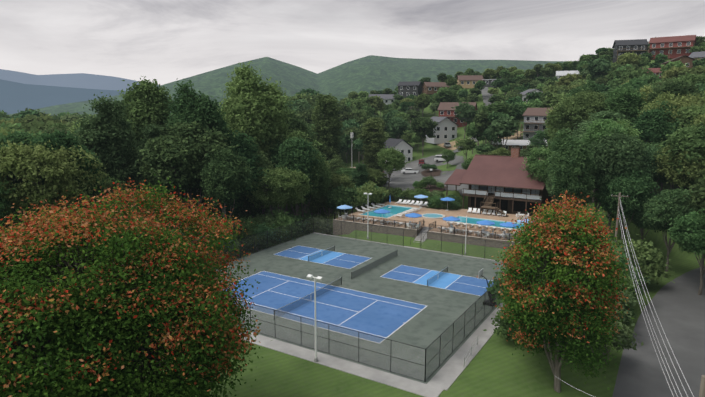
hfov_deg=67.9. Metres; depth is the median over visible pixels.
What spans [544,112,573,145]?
forest tree
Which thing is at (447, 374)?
walkway path
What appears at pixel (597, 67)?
forest tree
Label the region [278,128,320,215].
forest tree
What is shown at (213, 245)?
shrub
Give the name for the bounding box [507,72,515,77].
forest tree
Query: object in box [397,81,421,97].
dark house
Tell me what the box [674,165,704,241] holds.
forest tree
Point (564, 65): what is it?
forest tree
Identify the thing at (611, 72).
forest tree
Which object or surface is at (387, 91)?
forest tree
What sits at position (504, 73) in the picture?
forest tree
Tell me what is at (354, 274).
divider net
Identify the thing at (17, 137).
forest tree
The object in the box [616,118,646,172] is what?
forest tree
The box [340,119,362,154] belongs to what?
forest tree
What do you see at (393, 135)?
forest tree
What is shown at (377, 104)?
forest tree
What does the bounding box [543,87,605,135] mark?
forest tree
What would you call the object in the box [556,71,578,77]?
house
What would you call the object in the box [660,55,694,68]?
brown house top
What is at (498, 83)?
forest tree
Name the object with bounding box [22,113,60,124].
forest tree
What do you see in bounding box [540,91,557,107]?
forest tree
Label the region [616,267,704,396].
side road
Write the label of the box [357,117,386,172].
columnar tree
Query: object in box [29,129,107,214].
promenade tree
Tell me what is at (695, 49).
forest tree
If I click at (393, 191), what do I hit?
shrub
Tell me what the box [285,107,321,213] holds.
promenade tree
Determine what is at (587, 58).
forest tree
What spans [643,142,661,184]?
forest tree
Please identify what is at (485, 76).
forest tree
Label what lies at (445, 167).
island lawn
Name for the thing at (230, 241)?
shrub
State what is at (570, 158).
forest tree
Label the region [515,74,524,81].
forest tree
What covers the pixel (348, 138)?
forest tree
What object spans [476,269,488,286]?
basketball hoop
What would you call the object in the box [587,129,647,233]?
forest tree
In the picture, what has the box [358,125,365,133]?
forest tree
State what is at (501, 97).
forest tree
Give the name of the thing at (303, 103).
forest tree
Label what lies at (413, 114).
forest tree
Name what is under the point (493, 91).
forest tree
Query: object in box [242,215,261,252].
shrub
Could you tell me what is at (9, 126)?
forest tree
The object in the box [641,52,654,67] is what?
forest tree
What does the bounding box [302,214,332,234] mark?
shrub
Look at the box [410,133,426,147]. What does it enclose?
forest tree
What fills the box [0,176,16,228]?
forest tree
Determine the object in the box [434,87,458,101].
forest tree
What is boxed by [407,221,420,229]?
pool table
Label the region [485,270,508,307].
bank shrub
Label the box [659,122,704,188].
forest tree
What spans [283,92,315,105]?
forest tree
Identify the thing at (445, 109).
red house
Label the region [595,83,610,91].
forest tree
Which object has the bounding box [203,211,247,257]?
shrub
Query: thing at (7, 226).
forest tree
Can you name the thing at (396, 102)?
forest tree
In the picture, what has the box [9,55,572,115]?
green mountain
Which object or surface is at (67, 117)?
forest tree
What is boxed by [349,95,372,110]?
forest tree
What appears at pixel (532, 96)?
forest tree
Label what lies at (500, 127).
forest tree
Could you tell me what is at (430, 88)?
house
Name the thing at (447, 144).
grey pickup
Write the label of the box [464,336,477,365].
hand rail
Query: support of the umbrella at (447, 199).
on the pool deck
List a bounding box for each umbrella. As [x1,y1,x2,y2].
[337,205,352,219]
[374,209,389,223]
[405,213,421,227]
[414,195,427,207]
[441,197,454,210]
[443,216,459,232]
[476,220,494,236]
[500,222,518,238]
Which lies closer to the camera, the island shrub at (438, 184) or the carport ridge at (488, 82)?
the island shrub at (438, 184)
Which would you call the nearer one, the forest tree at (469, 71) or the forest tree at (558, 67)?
the forest tree at (558, 67)
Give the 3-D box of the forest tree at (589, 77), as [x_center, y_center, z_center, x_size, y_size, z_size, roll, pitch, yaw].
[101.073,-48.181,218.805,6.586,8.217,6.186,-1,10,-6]
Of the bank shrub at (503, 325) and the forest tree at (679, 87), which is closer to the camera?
the bank shrub at (503, 325)
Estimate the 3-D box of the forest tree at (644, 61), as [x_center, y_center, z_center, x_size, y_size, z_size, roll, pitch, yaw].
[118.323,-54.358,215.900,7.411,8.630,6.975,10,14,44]
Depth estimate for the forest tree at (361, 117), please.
222.34 m
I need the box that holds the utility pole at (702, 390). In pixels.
[699,375,704,396]
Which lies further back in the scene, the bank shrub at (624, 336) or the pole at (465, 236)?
the pole at (465, 236)
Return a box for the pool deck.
[333,201,538,249]
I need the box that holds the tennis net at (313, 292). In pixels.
[276,276,341,309]
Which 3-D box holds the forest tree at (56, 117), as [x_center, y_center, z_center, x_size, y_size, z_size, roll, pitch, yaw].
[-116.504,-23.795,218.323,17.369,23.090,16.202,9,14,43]
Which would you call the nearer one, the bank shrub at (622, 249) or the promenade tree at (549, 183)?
the bank shrub at (622, 249)
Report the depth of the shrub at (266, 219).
87.56 m
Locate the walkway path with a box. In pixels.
[239,232,502,396]
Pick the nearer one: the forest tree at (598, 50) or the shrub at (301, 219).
the shrub at (301, 219)
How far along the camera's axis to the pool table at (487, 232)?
80.07 m
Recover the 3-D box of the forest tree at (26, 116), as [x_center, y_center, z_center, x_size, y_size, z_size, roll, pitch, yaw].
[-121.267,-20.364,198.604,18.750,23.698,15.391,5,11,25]
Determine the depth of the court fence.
46.22 m
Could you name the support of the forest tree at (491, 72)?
on the terrain ground at (494, 368)
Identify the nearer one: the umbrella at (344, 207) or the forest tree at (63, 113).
the umbrella at (344, 207)
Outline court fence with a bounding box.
[208,217,509,381]
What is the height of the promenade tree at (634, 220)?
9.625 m
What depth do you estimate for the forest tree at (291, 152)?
94.68 m
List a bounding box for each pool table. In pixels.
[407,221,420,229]
[444,225,458,232]
[477,229,493,237]
[502,231,516,238]
[516,212,528,218]
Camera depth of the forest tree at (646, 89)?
110.64 m
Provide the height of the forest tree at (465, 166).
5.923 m
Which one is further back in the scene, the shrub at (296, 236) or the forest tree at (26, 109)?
the forest tree at (26, 109)
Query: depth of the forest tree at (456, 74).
283.59 m
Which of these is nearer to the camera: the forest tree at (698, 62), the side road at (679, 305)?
the side road at (679, 305)
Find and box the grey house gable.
[425,116,458,143]
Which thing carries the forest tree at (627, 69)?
on the terrain ground at (494, 368)
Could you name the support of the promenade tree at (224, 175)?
on the terrain ground at (494, 368)
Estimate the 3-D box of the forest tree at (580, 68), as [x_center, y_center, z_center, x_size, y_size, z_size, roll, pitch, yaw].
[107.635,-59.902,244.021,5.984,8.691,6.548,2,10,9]
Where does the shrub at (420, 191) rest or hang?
on the terrain ground at (494, 368)
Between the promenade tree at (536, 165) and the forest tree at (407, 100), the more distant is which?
the forest tree at (407, 100)
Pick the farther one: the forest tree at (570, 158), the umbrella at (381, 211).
the umbrella at (381, 211)
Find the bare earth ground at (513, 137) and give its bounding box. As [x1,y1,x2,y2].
[498,130,522,139]
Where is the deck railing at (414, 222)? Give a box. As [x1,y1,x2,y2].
[334,196,518,246]
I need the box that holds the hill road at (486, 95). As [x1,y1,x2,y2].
[452,87,492,152]
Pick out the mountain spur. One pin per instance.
(339, 97)
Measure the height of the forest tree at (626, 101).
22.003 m
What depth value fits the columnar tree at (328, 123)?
146.56 m
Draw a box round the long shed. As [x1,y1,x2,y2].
[502,140,547,151]
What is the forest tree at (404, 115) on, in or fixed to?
on the terrain ground at (494, 368)
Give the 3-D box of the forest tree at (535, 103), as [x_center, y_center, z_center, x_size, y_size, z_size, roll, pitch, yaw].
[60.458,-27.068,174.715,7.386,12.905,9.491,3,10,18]
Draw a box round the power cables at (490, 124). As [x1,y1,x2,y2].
[384,107,550,144]
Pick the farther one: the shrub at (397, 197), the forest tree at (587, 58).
the forest tree at (587, 58)
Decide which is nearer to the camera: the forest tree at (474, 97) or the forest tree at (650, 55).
the forest tree at (650, 55)
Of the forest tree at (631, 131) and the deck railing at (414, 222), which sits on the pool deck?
the deck railing at (414, 222)
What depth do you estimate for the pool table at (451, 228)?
83.08 m
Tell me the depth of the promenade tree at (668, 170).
81.21 m
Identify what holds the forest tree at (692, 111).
on the terrain ground at (494, 368)
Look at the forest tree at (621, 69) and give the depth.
189.25 m
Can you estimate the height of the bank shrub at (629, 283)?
5.442 m
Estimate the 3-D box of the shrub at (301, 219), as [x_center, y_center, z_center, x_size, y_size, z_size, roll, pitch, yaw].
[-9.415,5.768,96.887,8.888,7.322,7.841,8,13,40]
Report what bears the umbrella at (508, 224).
on the pool deck
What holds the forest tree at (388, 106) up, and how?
on the terrain ground at (494, 368)
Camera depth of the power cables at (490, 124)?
158.66 m
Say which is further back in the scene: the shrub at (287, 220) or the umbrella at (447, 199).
the umbrella at (447, 199)
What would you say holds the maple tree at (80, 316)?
on the terrain ground at (494, 368)
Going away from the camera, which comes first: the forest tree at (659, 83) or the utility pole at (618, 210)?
the utility pole at (618, 210)
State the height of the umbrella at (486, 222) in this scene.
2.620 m
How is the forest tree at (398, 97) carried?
on the terrain ground at (494, 368)
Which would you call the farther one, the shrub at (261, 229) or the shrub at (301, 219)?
the shrub at (301, 219)
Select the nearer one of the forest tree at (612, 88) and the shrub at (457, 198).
the shrub at (457, 198)
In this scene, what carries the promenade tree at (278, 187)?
on the terrain ground at (494, 368)
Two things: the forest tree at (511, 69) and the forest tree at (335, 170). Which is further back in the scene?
the forest tree at (511, 69)
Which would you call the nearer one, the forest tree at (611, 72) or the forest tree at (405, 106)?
the forest tree at (611, 72)
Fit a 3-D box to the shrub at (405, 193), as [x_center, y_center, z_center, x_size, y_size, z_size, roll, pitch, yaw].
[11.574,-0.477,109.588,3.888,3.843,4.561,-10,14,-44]
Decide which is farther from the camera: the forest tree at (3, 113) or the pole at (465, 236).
the forest tree at (3, 113)
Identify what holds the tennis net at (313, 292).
on the tennis court at (396, 298)
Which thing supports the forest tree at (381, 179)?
on the terrain ground at (494, 368)
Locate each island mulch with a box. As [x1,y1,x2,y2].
[413,185,445,191]
[421,169,440,176]
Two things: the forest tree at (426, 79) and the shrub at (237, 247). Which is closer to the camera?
the shrub at (237, 247)
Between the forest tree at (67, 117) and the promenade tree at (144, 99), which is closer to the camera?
the promenade tree at (144, 99)
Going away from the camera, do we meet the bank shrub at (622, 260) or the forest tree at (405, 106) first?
the bank shrub at (622, 260)
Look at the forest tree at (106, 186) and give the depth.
72.36 m
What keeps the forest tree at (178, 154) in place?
on the terrain ground at (494, 368)
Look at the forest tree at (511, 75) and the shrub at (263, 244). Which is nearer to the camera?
the shrub at (263, 244)
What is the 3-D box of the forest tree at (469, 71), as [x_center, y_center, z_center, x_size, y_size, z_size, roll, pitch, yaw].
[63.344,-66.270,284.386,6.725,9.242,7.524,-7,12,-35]
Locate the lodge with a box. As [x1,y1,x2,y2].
[444,147,552,216]
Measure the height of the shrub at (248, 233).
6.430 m
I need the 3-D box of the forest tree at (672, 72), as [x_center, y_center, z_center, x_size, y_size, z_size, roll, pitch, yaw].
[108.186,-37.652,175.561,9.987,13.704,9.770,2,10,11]
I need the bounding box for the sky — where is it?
[0,0,704,84]
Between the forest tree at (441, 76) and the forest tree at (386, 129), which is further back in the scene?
the forest tree at (441, 76)
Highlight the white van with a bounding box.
[434,155,445,161]
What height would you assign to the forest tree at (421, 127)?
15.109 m
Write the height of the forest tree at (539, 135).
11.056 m
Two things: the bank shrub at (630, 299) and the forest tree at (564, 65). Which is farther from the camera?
the forest tree at (564, 65)
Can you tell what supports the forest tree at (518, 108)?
on the terrain ground at (494, 368)
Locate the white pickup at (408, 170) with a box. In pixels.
[401,168,418,173]
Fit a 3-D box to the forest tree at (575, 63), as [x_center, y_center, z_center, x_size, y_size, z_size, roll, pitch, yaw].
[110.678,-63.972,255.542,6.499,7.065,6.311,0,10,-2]
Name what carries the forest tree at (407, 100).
on the terrain ground at (494, 368)
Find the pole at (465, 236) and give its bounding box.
[464,216,466,253]
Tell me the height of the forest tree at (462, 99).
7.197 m
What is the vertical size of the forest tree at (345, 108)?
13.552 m
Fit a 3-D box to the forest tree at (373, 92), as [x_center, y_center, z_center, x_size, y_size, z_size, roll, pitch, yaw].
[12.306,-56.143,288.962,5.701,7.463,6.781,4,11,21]
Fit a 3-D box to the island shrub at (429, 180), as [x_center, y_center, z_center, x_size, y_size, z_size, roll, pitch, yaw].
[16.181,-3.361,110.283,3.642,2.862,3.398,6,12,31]
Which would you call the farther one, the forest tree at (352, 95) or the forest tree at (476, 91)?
the forest tree at (352, 95)
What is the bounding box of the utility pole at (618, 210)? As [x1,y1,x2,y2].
[611,193,627,241]
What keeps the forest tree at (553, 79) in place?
on the terrain ground at (494, 368)
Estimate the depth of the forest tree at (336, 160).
131.55 m
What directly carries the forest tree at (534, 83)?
on the terrain ground at (494, 368)
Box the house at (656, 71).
[642,68,661,79]
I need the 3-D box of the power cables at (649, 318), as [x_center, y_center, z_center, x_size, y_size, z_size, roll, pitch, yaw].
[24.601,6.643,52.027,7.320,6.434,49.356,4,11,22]
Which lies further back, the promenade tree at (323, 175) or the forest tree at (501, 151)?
the forest tree at (501, 151)
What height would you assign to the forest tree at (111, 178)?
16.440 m
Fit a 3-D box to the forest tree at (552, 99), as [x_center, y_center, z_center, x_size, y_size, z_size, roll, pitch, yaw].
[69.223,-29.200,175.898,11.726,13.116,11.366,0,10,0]
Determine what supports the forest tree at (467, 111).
on the terrain ground at (494, 368)
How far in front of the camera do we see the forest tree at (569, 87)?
192.04 m
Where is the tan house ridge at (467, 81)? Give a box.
[457,75,483,87]
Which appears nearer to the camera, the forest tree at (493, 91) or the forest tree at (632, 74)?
the forest tree at (632, 74)
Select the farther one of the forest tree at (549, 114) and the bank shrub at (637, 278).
the forest tree at (549, 114)
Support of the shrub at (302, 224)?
on the terrain ground at (494, 368)
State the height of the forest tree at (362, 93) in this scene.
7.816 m
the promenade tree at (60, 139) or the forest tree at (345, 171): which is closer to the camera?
the promenade tree at (60, 139)
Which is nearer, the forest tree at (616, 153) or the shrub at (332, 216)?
the forest tree at (616, 153)
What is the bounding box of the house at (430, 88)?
[421,82,449,94]
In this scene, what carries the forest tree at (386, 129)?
on the terrain ground at (494, 368)
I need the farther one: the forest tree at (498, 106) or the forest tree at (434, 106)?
the forest tree at (434, 106)
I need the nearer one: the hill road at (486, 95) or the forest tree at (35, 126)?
the forest tree at (35, 126)
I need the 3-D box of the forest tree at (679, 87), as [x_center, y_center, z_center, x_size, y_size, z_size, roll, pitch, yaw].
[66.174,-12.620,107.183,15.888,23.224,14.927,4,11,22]
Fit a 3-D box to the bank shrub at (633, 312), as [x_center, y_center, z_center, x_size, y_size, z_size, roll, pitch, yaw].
[29.636,12.200,57.850,3.878,3.267,3.306,0,10,2]
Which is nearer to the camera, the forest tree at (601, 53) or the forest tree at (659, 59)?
the forest tree at (659, 59)
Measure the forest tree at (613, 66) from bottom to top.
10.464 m
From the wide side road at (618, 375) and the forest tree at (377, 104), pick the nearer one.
the wide side road at (618, 375)
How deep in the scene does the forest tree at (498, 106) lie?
167.77 m
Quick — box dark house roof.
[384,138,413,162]
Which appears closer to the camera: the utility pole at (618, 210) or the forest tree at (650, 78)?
the utility pole at (618, 210)
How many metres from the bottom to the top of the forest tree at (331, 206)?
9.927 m
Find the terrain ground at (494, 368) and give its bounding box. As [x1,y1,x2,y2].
[112,59,704,396]
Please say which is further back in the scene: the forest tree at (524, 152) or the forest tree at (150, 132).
the forest tree at (524, 152)
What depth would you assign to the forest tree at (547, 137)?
132.86 m
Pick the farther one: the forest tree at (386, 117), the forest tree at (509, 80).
the forest tree at (509, 80)
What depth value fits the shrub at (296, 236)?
88.96 m
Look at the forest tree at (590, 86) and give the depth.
133.28 m
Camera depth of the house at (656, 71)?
201.25 m
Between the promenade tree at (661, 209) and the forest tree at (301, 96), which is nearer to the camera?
the promenade tree at (661, 209)
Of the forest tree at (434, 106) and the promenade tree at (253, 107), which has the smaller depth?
the promenade tree at (253, 107)
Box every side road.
[612,339,627,396]
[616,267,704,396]
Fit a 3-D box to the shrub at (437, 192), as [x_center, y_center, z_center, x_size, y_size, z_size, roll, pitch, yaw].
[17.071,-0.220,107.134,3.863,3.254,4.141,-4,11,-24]
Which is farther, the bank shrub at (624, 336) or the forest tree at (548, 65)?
the forest tree at (548, 65)
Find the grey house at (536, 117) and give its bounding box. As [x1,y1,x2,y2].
[520,108,552,139]
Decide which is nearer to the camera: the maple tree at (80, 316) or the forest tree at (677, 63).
the maple tree at (80, 316)
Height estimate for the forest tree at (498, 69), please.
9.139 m
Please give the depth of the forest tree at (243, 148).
87.99 m
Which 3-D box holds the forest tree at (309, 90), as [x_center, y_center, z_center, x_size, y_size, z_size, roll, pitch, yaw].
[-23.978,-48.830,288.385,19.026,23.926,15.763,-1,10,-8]
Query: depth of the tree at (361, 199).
102.07 m
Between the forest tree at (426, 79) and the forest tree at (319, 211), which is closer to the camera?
the forest tree at (319, 211)
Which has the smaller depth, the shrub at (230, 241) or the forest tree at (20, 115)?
the shrub at (230, 241)
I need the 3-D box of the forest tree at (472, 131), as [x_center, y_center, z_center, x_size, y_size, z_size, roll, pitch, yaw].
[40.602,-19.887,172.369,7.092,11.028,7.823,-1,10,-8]
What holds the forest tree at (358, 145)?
on the terrain ground at (494, 368)
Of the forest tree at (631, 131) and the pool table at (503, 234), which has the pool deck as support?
the pool table at (503, 234)
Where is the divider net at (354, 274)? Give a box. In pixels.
[351,250,396,278]
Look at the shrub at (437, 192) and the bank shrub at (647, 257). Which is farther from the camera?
the shrub at (437, 192)
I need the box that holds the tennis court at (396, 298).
[204,233,506,383]
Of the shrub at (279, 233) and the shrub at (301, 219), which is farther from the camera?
the shrub at (301, 219)
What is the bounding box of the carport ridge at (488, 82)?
[481,79,495,86]
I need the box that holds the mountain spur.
[333,91,397,102]
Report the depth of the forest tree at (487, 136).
163.37 m
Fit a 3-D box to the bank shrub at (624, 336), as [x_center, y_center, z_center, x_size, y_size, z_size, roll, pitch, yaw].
[23.049,13.152,48.304,6.042,4.748,5.637,-2,10,-13]
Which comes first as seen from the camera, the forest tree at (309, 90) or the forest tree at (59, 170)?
the forest tree at (59, 170)
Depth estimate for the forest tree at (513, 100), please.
192.78 m
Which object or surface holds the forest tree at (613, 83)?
on the terrain ground at (494, 368)
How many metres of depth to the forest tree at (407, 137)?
200.65 m
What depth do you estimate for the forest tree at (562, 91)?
178.64 m
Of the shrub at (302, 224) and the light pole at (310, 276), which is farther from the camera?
the shrub at (302, 224)
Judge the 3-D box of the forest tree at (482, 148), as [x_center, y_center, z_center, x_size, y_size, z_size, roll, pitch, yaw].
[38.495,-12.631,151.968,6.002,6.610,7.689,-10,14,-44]
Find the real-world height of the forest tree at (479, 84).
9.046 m
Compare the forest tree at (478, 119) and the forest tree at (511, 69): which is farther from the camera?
the forest tree at (511, 69)
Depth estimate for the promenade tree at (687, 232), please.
66.25 m
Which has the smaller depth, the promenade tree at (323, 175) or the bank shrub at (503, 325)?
the bank shrub at (503, 325)
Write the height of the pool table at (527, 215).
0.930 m
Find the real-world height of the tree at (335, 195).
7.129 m
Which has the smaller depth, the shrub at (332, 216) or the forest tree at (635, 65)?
the shrub at (332, 216)
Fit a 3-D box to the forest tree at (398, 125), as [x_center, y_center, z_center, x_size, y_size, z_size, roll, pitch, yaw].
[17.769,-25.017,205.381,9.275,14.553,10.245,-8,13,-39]
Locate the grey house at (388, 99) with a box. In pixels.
[368,94,394,104]
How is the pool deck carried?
on the terrain ground at (494, 368)
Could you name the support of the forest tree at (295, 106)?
on the terrain ground at (494, 368)
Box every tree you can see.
[0,110,8,116]
[0,118,20,126]
[0,122,26,132]
[0,127,54,219]
[0,128,61,231]
[0,139,107,222]
[0,170,271,396]
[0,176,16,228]
[0,210,14,237]
[6,208,41,227]
[10,110,44,120]
[11,108,48,117]
[17,114,30,125]
[19,119,66,133]
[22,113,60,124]
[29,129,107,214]
[40,125,73,135]
[46,121,72,131]
[46,145,120,229]
[53,114,79,119]
[59,111,73,116]
[59,113,79,122]
[63,116,94,126]
[68,121,88,136]
[73,92,140,213]
[101,172,133,224]
[117,76,174,165]
[123,121,184,228]
[132,121,238,213]
[163,78,236,222]
[182,190,246,216]
[192,130,268,219]
[199,148,255,255]
[214,61,294,217]
[227,137,277,219]
[246,166,312,216]
[252,146,271,217]
[261,133,288,211]
[266,136,325,215]
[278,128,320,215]
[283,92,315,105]
[285,99,301,111]
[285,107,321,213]
[290,99,310,112]
[294,108,323,124]
[294,151,332,217]
[296,88,318,96]
[306,171,356,218]
[307,93,320,102]
[307,203,328,216]
[309,93,344,160]
[311,140,328,157]
[325,184,362,213]
[327,155,345,171]
[327,184,355,213]
[331,165,352,177]
[334,104,351,116]
[334,168,355,175]
[336,136,350,152]
[339,111,356,122]
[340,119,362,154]
[340,133,354,162]
[341,127,361,160]
[346,109,367,124]
[348,92,358,98]
[348,163,368,205]
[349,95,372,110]
[352,139,365,158]
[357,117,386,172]
[358,91,368,96]
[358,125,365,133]
[361,95,385,114]
[362,106,374,118]
[365,168,389,186]
[369,90,379,93]
[370,115,386,131]
[375,146,406,188]
[381,104,392,111]
[382,88,392,93]
[383,110,399,121]
[383,122,391,133]
[388,116,412,138]
[389,111,409,120]
[390,132,401,138]
[392,100,400,106]
[393,94,404,99]
[399,98,412,104]
[399,101,415,111]
[401,132,413,143]
[406,109,419,120]
[409,117,438,155]
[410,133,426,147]
[412,93,430,116]
[416,102,428,114]
[420,77,430,83]
[429,102,438,114]
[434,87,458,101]
[437,73,448,80]
[441,149,455,165]
[444,78,456,85]
[451,102,477,138]
[452,84,463,91]
[454,71,463,78]
[454,136,475,158]
[456,97,468,101]
[458,90,467,98]
[461,159,471,169]
[464,68,473,74]
[465,93,478,101]
[465,122,484,153]
[469,88,480,94]
[473,110,496,144]
[473,144,497,153]
[474,80,485,93]
[478,101,512,145]
[481,73,489,78]
[482,68,496,76]
[482,111,509,148]
[482,129,498,144]
[485,116,524,147]
[488,88,498,95]
[488,95,499,102]
[488,147,510,155]
[490,78,504,93]
[491,190,636,392]
[496,66,505,76]
[496,93,508,102]
[499,69,509,77]
[499,85,510,94]
[502,78,511,82]
[504,92,521,103]
[505,96,523,104]
[505,102,524,138]
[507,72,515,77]
[508,66,517,71]
[512,69,524,75]
[514,101,527,139]
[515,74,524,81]
[520,144,539,156]
[520,145,556,204]
[522,82,532,88]
[524,69,535,78]
[525,98,544,108]
[526,91,544,102]
[527,130,547,148]
[528,80,541,87]
[533,64,542,77]
[536,76,545,83]
[536,84,544,90]
[540,67,552,76]
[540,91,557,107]
[542,84,564,93]
[543,76,557,83]
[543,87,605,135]
[543,92,565,107]
[543,125,550,142]
[544,62,556,70]
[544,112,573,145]
[544,127,599,211]
[545,79,557,86]
[545,175,591,211]
[546,104,578,132]
[551,64,561,77]
[554,73,583,86]
[556,88,574,93]
[560,62,571,69]
[565,84,580,89]
[567,79,603,96]
[568,109,633,192]
[570,79,586,85]
[571,60,581,66]
[577,60,587,78]
[579,54,592,61]
[579,70,589,80]
[581,116,628,221]
[583,58,612,78]
[587,75,599,81]
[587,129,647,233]
[595,47,608,54]
[595,77,608,84]
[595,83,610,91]
[596,166,660,239]
[598,51,613,56]
[598,54,611,60]
[600,84,636,94]
[603,85,646,126]
[607,68,616,80]
[607,78,622,88]
[608,62,619,73]
[613,64,632,79]
[614,51,641,64]
[614,63,640,68]
[615,66,644,78]
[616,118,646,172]
[619,67,653,81]
[622,77,646,88]
[626,207,650,244]
[631,100,683,194]
[635,73,662,85]
[637,85,652,108]
[637,91,679,194]
[637,187,702,277]
[638,56,649,66]
[639,79,703,189]
[640,144,672,192]
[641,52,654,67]
[642,72,704,91]
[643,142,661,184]
[649,62,660,67]
[651,78,672,92]
[651,93,704,188]
[651,142,704,192]
[654,53,667,63]
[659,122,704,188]
[660,60,686,75]
[660,65,687,80]
[663,101,704,142]
[667,209,704,294]
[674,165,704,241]
[678,65,704,76]
[685,114,704,126]
[688,46,704,52]
[692,58,704,67]
[694,81,704,90]
[695,36,704,45]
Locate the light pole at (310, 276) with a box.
[306,274,322,361]
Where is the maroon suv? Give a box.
[418,159,424,164]
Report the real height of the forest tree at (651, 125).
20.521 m
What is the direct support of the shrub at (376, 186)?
on the terrain ground at (494, 368)
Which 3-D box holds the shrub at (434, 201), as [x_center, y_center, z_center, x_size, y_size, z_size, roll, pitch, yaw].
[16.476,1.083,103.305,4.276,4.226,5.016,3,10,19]
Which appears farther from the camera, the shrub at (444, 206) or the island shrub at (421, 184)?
the island shrub at (421, 184)
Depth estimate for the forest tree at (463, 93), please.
234.87 m
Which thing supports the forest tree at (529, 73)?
on the terrain ground at (494, 368)
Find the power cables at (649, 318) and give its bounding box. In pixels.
[555,200,693,396]
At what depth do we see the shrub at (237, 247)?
76.80 m
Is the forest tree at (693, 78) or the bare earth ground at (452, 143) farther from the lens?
the bare earth ground at (452, 143)
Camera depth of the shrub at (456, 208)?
101.53 m
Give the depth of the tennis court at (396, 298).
64.48 m
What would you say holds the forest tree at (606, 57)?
on the terrain ground at (494, 368)
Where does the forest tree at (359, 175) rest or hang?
on the terrain ground at (494, 368)
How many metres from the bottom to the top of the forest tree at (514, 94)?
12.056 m
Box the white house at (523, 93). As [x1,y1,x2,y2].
[520,89,542,102]
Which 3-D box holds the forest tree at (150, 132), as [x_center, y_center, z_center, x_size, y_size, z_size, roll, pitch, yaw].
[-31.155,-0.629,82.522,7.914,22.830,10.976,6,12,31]
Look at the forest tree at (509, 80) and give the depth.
255.05 m
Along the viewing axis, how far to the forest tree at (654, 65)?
209.48 m
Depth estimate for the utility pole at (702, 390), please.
27.95 m
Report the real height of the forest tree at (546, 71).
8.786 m
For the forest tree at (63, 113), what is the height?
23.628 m
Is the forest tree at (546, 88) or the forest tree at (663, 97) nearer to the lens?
the forest tree at (663, 97)
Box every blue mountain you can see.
[0,69,158,90]
[0,79,128,113]
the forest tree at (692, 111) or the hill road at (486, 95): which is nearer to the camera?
the forest tree at (692, 111)
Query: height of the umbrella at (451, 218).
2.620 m
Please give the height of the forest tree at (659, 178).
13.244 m
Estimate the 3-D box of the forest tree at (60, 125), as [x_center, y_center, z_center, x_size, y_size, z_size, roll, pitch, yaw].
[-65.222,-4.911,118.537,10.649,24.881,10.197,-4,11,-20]
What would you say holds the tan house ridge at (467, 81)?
on the terrain ground at (494, 368)
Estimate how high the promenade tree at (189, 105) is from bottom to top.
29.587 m
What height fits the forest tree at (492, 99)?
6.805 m
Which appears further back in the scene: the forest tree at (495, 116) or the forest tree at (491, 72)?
the forest tree at (491, 72)
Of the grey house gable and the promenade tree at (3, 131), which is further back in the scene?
the grey house gable
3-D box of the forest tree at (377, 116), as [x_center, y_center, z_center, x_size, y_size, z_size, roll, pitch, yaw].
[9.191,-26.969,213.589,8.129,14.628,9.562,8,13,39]
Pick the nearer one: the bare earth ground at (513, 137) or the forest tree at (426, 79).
the bare earth ground at (513, 137)
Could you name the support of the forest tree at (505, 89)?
on the terrain ground at (494, 368)
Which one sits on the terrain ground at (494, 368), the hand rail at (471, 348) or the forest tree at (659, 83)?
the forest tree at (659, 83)
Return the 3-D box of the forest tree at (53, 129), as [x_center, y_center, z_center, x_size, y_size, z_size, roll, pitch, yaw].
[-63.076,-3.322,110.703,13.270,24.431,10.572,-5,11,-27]
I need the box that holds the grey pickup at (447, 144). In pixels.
[444,142,450,147]
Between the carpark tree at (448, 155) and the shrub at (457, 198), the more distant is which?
the carpark tree at (448, 155)
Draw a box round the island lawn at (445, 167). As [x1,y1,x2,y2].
[437,164,456,170]
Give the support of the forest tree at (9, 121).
on the terrain ground at (494, 368)
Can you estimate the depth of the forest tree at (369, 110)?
229.22 m
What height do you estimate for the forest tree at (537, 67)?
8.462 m
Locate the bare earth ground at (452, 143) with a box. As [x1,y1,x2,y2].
[436,141,457,149]
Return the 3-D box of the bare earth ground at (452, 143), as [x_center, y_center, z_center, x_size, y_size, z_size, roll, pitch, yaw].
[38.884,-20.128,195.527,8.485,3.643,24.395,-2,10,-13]
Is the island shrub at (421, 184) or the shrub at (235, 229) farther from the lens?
the island shrub at (421, 184)
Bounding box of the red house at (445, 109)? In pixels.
[437,102,477,126]
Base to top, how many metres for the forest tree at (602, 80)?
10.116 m
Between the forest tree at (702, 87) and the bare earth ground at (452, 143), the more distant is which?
the bare earth ground at (452, 143)
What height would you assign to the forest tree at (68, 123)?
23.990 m
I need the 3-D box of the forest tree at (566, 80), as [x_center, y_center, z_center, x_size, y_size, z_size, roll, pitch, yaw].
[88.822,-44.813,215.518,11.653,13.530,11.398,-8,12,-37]
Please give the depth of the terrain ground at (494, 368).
45.18 m
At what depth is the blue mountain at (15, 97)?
5534.15 m
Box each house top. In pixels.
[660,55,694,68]
[688,51,704,59]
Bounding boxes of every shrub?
[192,216,236,254]
[201,227,235,251]
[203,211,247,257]
[220,239,241,257]
[227,219,251,246]
[235,216,260,249]
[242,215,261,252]
[251,214,287,239]
[251,222,281,249]
[251,230,271,251]
[259,221,289,247]
[265,204,299,245]
[279,212,309,237]
[283,231,299,241]
[296,212,316,234]
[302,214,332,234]
[325,216,338,235]
[327,210,344,225]
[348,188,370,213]
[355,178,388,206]
[355,181,386,207]
[375,183,388,204]
[386,187,403,199]
[393,190,407,200]
[398,187,414,202]
[408,186,429,201]
[416,180,426,188]
[421,163,431,169]
[422,175,438,188]
[427,194,443,208]
[428,190,445,196]
[436,182,444,187]
[438,201,452,209]
[445,194,462,202]
[448,200,460,209]
[449,205,461,209]
[483,307,521,341]
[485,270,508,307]
[589,319,643,363]
[603,238,643,286]
[605,239,640,269]
[610,284,641,324]
[616,269,641,296]
[617,234,675,286]
[617,304,636,319]
[623,266,649,298]
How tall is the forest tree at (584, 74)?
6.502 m

